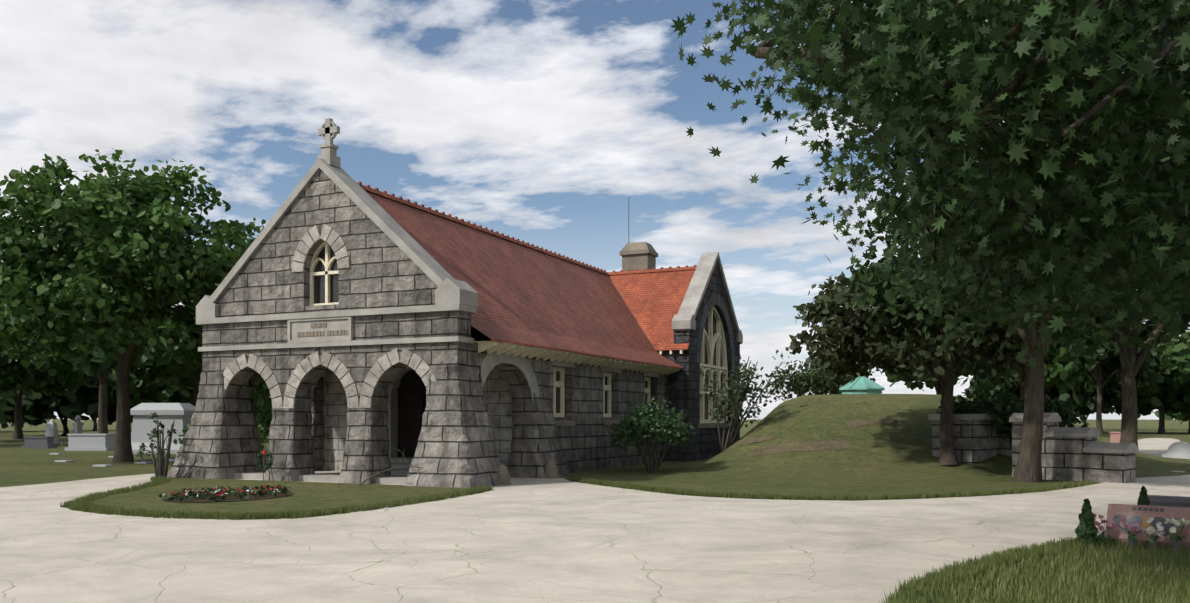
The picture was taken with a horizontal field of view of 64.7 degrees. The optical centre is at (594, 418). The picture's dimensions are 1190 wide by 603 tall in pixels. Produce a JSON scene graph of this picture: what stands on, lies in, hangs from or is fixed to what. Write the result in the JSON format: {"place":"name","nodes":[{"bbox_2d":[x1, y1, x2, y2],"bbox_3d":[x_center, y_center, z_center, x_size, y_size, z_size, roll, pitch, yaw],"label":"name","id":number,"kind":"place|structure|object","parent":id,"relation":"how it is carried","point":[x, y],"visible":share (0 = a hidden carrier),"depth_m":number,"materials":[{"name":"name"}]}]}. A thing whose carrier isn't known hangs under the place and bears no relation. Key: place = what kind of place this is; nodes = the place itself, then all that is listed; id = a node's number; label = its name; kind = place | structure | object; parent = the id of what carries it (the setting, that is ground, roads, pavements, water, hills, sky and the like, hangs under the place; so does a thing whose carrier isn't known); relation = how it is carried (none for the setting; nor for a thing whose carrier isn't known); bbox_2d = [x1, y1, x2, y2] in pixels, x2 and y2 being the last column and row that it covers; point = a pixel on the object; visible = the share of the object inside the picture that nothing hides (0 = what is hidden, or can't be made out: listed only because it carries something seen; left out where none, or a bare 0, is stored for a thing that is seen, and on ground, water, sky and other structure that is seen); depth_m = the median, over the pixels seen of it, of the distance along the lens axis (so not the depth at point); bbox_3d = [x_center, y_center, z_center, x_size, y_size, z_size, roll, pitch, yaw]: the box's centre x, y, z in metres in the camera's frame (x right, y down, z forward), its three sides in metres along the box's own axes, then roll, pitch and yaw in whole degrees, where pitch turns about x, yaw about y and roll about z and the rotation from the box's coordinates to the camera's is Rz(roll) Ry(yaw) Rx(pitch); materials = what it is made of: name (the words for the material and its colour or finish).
{"place":"outdoors","nodes":[
{"label":"outdoors","id":0,"kind":"place"},
{"bbox_2d":[0,438,1189,602],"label":"pavement","id":1,"kind":"structure","parent":0,"point":[540,540],"depth_m":11.73,"materials":[{"name":"beige concrete"}]},
{"bbox_2d":[497,460,558,484],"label":"guard stones","id":2,"kind":"object","parent":1,"relation":"on","point":[551,469],"visible":0.38,"depth_m":24.82,"materials":[{"name":"stone"}]},
{"bbox_2d":[1137,486,1149,505],"bbox_3d":[8.109,1.295,13.879,0.338,0.604,0.318,0,0,24],"label":"arborvitae","id":3,"kind":"object","parent":1,"relation":"on","point":[1143,498],"visible":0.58,"depth_m":13.84,"materials":[{"name":"green plant"}]},
{"bbox_2d":[1148,495,1189,507],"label":"gravestone","id":4,"kind":"object","parent":1,"relation":"on","point":[1170,501],"visible":0.22,"depth_m":14.40,"materials":[{"name":"stone"}]},
{"bbox_2d":[1162,442,1189,457],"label":"marker","id":5,"kind":"object","parent":1,"relation":"on","point":[1178,450],"visible":0.98,"depth_m":37.88,"materials":[{"name":"grey stone"}]},
{"bbox_2d":[0,394,1189,602],"bbox_3d":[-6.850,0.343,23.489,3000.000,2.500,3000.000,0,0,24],"label":"ground","id":6,"kind":"structure","parent":0,"point":[897,457],"depth_m":28.46,"materials":[{"name":"green plant"}]},
{"bbox_2d":[0,302,16,363],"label":"tree","id":7,"kind":"object","parent":6,"relation":"on","point":[4,360],"visible":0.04,"depth_m":64.23,"materials":[{"name":"green plant"}]},
{"bbox_2d":[21,436,56,448],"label":"marker","id":8,"kind":"object","parent":6,"relation":"on","point":[44,442],"visible":1,"depth_m":49.86,"materials":[{"name":"stone"}]},
{"bbox_2d":[0,341,85,438],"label":"tree","id":9,"kind":"object","parent":6,"relation":"on","point":[17,378],"visible":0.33,"depth_m":70.98,"materials":[{"name":"green plant"}]},
{"bbox_2d":[45,420,60,443],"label":"gravestone","id":10,"kind":"object","parent":6,"relation":"on","point":[51,428],"visible":0.69,"depth_m":58.77,"materials":[{"name":"grey stone"}]},
{"bbox_2d":[0,355,130,435],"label":"tree","id":11,"kind":"object","parent":6,"relation":"on","point":[37,407],"visible":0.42,"depth_m":83.26,"materials":[{"name":"green plant"}]},
{"bbox_2d":[48,403,96,430],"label":"tree","id":12,"kind":"object","parent":6,"relation":"on","point":[94,424],"depth_m":121.85,"materials":[{"name":"brown plant"}]},
{"bbox_2d":[72,415,83,433],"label":"gravestone","id":13,"kind":"object","parent":6,"relation":"on","point":[77,427],"visible":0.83,"depth_m":64.90,"materials":[{"name":"grey stone"}]},
{"bbox_2d":[65,434,115,450],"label":"gravestone","id":14,"kind":"object","parent":6,"relation":"on","point":[91,442],"visible":0.95,"depth_m":46.34,"materials":[{"name":"grey stone"}]},
{"bbox_2d":[9,252,186,433],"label":"tree","id":15,"kind":"object","parent":6,"relation":"on","point":[103,363],"visible":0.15,"depth_m":58.59,"materials":[{"name":"green plant"}]},
{"bbox_2d":[0,147,265,461],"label":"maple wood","id":16,"kind":"object","parent":6,"relation":"on","point":[101,224],"visible":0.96,"depth_m":31.31,"materials":[{"name":"green plant"}]},
{"bbox_2d":[107,367,192,422],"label":"tree","id":17,"kind":"object","parent":6,"relation":"on","point":[143,391],"visible":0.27,"depth_m":86.47,"materials":[{"name":"green plant"}]},
{"bbox_2d":[130,403,194,453],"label":"mausoleum","id":18,"kind":"structure","parent":6,"relation":"on","point":[180,414],"depth_m":42.67,"materials":[{"name":"grey stone"}]},
{"bbox_2d":[134,350,265,405],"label":"tree","id":19,"kind":"object","parent":6,"relation":"on","point":[187,375],"visible":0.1,"depth_m":64.20,"materials":[{"name":"green plant"}]},
{"bbox_2d":[173,419,267,448],"bbox_3d":[-12.094,0.688,30.773,3.077,1.865,2.741,0,0,43],"label":"shrub","id":20,"kind":"object","parent":6,"relation":"on","point":[259,428],"visible":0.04,"depth_m":30.62,"materials":[{"name":"green plant"}]},
{"bbox_2d":[159,485,292,501],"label":"flower bed soil","id":21,"kind":"structure","parent":6,"relation":"on","point":[214,494],"depth_m":18.36,"materials":[{"name":"brown soil"}]},
{"bbox_2d":[215,235,257,285],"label":"tree","id":22,"kind":"object","parent":6,"relation":"on","point":[245,243],"depth_m":47.11,"materials":[{"name":"green plant"}]},
{"bbox_2d":[252,380,270,401],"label":"tree","id":23,"kind":"object","parent":6,"relation":"on","point":[263,388],"visible":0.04,"depth_m":104.20,"materials":[{"name":"green plant"}]},
{"bbox_2d":[252,392,271,441],"bbox_3d":[-11.014,0.104,35.243,4.937,3.034,5.276,0,0,-34],"label":"shrub","id":24,"kind":"object","parent":6,"relation":"on","point":[265,418],"visible":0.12,"depth_m":34.10,"materials":[{"name":"green plant"}]},
{"bbox_2d":[253,396,271,413],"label":"tree","id":25,"kind":"object","parent":6,"relation":"on","point":[257,404],"visible":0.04,"depth_m":124.86,"materials":[{"name":"green plant"}]},
{"bbox_2d":[92,477,468,514],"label":"island grass","id":26,"kind":"structure","parent":6,"relation":"on","point":[311,495],"depth_m":18.80,"materials":[{"name":"green plant"}]},
{"bbox_2d":[136,412,176,477],"bbox_3d":[-11.334,0.716,24.428,0.997,1.769,0.910,0,0,-39],"label":"shrub","id":27,"kind":"object","parent":26,"relation":"on","point":[161,468],"visible":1,"depth_m":24.43,"materials":[{"name":"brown plant"}]},
{"bbox_2d":[256,444,273,480],"bbox_3d":[-8.161,1.118,23.493,0.514,0.954,0.381,0,0,24],"label":"wreath stand","id":28,"kind":"object","parent":26,"relation":"on","point":[269,464],"visible":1,"depth_m":23.38,"materials":[{"name":"green plant"}]},
{"bbox_2d":[359,447,421,484],"bbox_3d":[-4.813,1.082,21.639,1.675,0.955,0.410,0,0,13],"label":"fallen branch","id":29,"kind":"object","parent":26,"relation":"on","point":[383,468],"visible":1,"depth_m":21.76,"materials":[{"name":"wood"}]},
{"bbox_2d":[196,118,742,484],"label":"chapel","id":30,"kind":"structure","parent":6,"relation":"on","point":[341,288],"depth_m":25.37,"materials":[{"name":"stone"}]},
{"bbox_2d":[167,363,569,487],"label":"stone piers","id":31,"kind":"structure","parent":30,"relation":"attached to","point":[456,447],"depth_m":23.90,"materials":[{"name":"grey stone"}]},
{"bbox_2d":[50,453,1184,471],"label":"lawn markers","id":32,"kind":"object","parent":6,"relation":"on","point":[102,465],"visible":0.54,"depth_m":33.16,"materials":[{"name":"grey stone"}]},
{"bbox_2d":[60,475,1189,602],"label":"grass","id":33,"kind":"structure","parent":6,"relation":"on","point":[990,568],"depth_m":9.91,"materials":[{"name":"green plant"}]},
{"bbox_2d":[608,398,695,471],"bbox_3d":[1.688,0.500,27.806,2.608,2.225,2.660,0,0,0],"label":"shrub","id":34,"kind":"object","parent":6,"relation":"on","point":[634,428],"visible":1,"depth_m":27.45,"materials":[{"name":"green plant"}]},
{"bbox_2d":[700,347,790,450],"bbox_3d":[5.165,-0.664,32.532,2.977,3.616,2.404,0,0,-28],"label":"shrub","id":35,"kind":"object","parent":6,"relation":"on","point":[744,388],"visible":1,"depth_m":32.24,"materials":[{"name":"green plant"}]},
{"bbox_2d":[719,435,775,453],"bbox_3d":[4.976,0.888,31.083,1.210,0.825,2.295,0,0,-33],"label":"dirt patch","id":36,"kind":"object","parent":6,"relation":"on","point":[748,440],"visible":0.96,"depth_m":30.82,"materials":[{"name":"brown soil"}]},
{"bbox_2d":[745,438,851,456],"bbox_3d":[6.307,0.904,29.221,3.589,0.590,1.387,0,0,14],"label":"dirt patch","id":37,"kind":"object","parent":6,"relation":"on","point":[839,443],"visible":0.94,"depth_m":29.18,"materials":[{"name":"brown soil"}]},
{"bbox_2d":[761,356,875,401],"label":"tree","id":38,"kind":"object","parent":6,"relation":"on","point":[811,378],"visible":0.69,"depth_m":41.91,"materials":[{"name":"green plant"}]},
{"bbox_2d":[839,376,884,393],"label":"green roof","id":39,"kind":"structure","parent":6,"relation":"on","point":[862,385],"depth_m":37.08,"materials":[{"name":"teal metal"}]},
{"bbox_2d":[845,418,893,427],"bbox_3d":[8.848,0.123,30.419,1.939,0.394,0.897,0,0,-7],"label":"dirt patch","id":40,"kind":"object","parent":6,"relation":"on","point":[856,423],"visible":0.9,"depth_m":30.40,"materials":[{"name":"brown soil"}]},
{"bbox_2d":[789,249,1058,464],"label":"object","id":41,"kind":"object","parent":6,"relation":"on","point":[847,338],"visible":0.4,"depth_m":25.76,"materials":[{"name":"green plant"}]},
{"bbox_2d":[670,0,1189,385],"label":"maple leaves","id":42,"kind":"object","parent":6,"relation":"on","point":[1085,145],"visible":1,"depth_m":7.38,"materials":[{"name":"green plant"}]},
{"bbox_2d":[868,325,1008,394],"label":"tree","id":43,"kind":"object","parent":6,"relation":"on","point":[919,379],"visible":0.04,"depth_m":49.70,"materials":[{"name":"green plant"}]},
{"bbox_2d":[885,344,1019,390],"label":"tree","id":44,"kind":"object","parent":6,"relation":"on","point":[893,379],"visible":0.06,"depth_m":77.62,"materials":[{"name":"green plant"}]},
{"bbox_2d":[928,414,999,463],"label":"stone wall","id":45,"kind":"structure","parent":6,"relation":"on","point":[973,443],"depth_m":27.02,"materials":[{"name":"stone"}]},
{"bbox_2d":[936,389,1023,440],"bbox_3d":[11.579,0.088,27.858,2.937,1.949,2.730,0,0,24],"label":"shrub","id":46,"kind":"object","parent":6,"relation":"on","point":[1006,406],"visible":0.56,"depth_m":27.30,"materials":[{"name":"green plant"}]},
{"bbox_2d":[994,413,1011,456],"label":"stone wall","id":47,"kind":"structure","parent":6,"relation":"on","point":[1005,447],"depth_m":27.80,"materials":[{"name":"stone"}]},
{"bbox_2d":[961,370,1050,399],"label":"tree","id":48,"kind":"object","parent":6,"relation":"on","point":[1007,384],"visible":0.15,"depth_m":106.63,"materials":[{"name":"green plant"}]},
{"bbox_2d":[838,160,1189,482],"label":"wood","id":49,"kind":"object","parent":6,"relation":"on","point":[1028,468],"visible":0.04,"depth_m":23.41,"materials":[{"name":"green plant"}]},
{"bbox_2d":[963,376,1095,417],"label":"tree","id":50,"kind":"object","parent":6,"relation":"on","point":[1053,394],"visible":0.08,"depth_m":109.08,"materials":[{"name":"green plant"}]},
{"bbox_2d":[973,329,1097,402],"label":"tree","id":51,"kind":"object","parent":6,"relation":"on","point":[1061,364],"visible":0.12,"depth_m":80.33,"materials":[{"name":"green plant"}]},
{"bbox_2d":[999,394,1089,440],"bbox_3d":[13.185,0.163,28.153,2.944,1.869,2.538,0,0,24],"label":"shrub","id":52,"kind":"object","parent":6,"relation":"on","point":[1064,412],"visible":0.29,"depth_m":27.57,"materials":[{"name":"green plant"}]},
{"bbox_2d":[1009,413,1138,482],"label":"stone wall","id":53,"kind":"structure","parent":6,"relation":"on","point":[1073,453],"depth_m":23.84,"materials":[{"name":"stone"}]},
{"bbox_2d":[1074,499,1101,547],"bbox_3d":[6.058,1.289,11.584,0.334,0.609,0.324,0,0,-20],"label":"arborvitae","id":54,"kind":"object","parent":6,"relation":"on","point":[1086,529],"visible":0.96,"depth_m":11.53,"materials":[{"name":"green plant"}]},
{"bbox_2d":[1073,389,1140,426],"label":"tree","id":55,"kind":"object","parent":6,"relation":"on","point":[1112,410],"visible":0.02,"depth_m":125.16,"materials":[{"name":"green plant"}]},
{"bbox_2d":[1049,330,1164,433],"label":"tree","id":56,"kind":"object","parent":6,"relation":"on","point":[1099,372],"visible":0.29,"depth_m":93.05,"materials":[{"name":"green plant"}]},
{"bbox_2d":[1109,432,1120,442],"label":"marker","id":57,"kind":"object","parent":6,"relation":"on","point":[1114,437],"visible":0.36,"depth_m":49.79,"materials":[{"name":"pink stone"}]},
{"bbox_2d":[1052,290,1189,446],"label":"tree","id":58,"kind":"object","parent":6,"relation":"on","point":[1129,426],"visible":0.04,"depth_m":38.34,"materials":[{"name":"green plant"}]},
{"bbox_2d":[1059,359,1188,415],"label":"tree","id":59,"kind":"object","parent":6,"relation":"on","point":[1085,399],"visible":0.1,"depth_m":100.82,"materials":[{"name":"green plant"}]},
{"bbox_2d":[1093,513,1189,551],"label":"flowers","id":60,"kind":"object","parent":6,"relation":"on","point":[1160,527],"visible":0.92,"depth_m":11.33,"materials":[{"name":"plant"}]},
{"bbox_2d":[1097,504,1189,551],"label":"headstone","id":61,"kind":"object","parent":6,"relation":"on","point":[1138,514],"visible":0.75,"depth_m":11.61,"materials":[{"name":"pink stone"}]},
{"bbox_2d":[1105,328,1189,433],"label":"tree","id":62,"kind":"object","parent":6,"relation":"on","point":[1165,372],"visible":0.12,"depth_m":96.27,"materials":[{"name":"green plant"}]},
{"bbox_2d":[1137,342,1189,410],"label":"foliage","id":63,"kind":"object","parent":6,"relation":"on","point":[1180,382],"visible":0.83,"depth_m":93.71,"materials":[{"name":"green plant"}]},
{"bbox_2d":[1152,410,1188,424],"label":"tree","id":64,"kind":"object","parent":6,"relation":"on","point":[1183,416],"visible":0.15,"depth_m":134.28,"materials":[{"name":"green plant"}]},
{"bbox_2d":[1155,340,1189,433],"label":"tree","id":65,"kind":"object","parent":6,"relation":"on","point":[1167,404],"visible":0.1,"depth_m":97.36,"materials":[{"name":"green plant"}]},
{"bbox_2d":[0,0,1189,419],"label":"sky","id":66,"kind":"structure","parent":0,"point":[536,122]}
]}

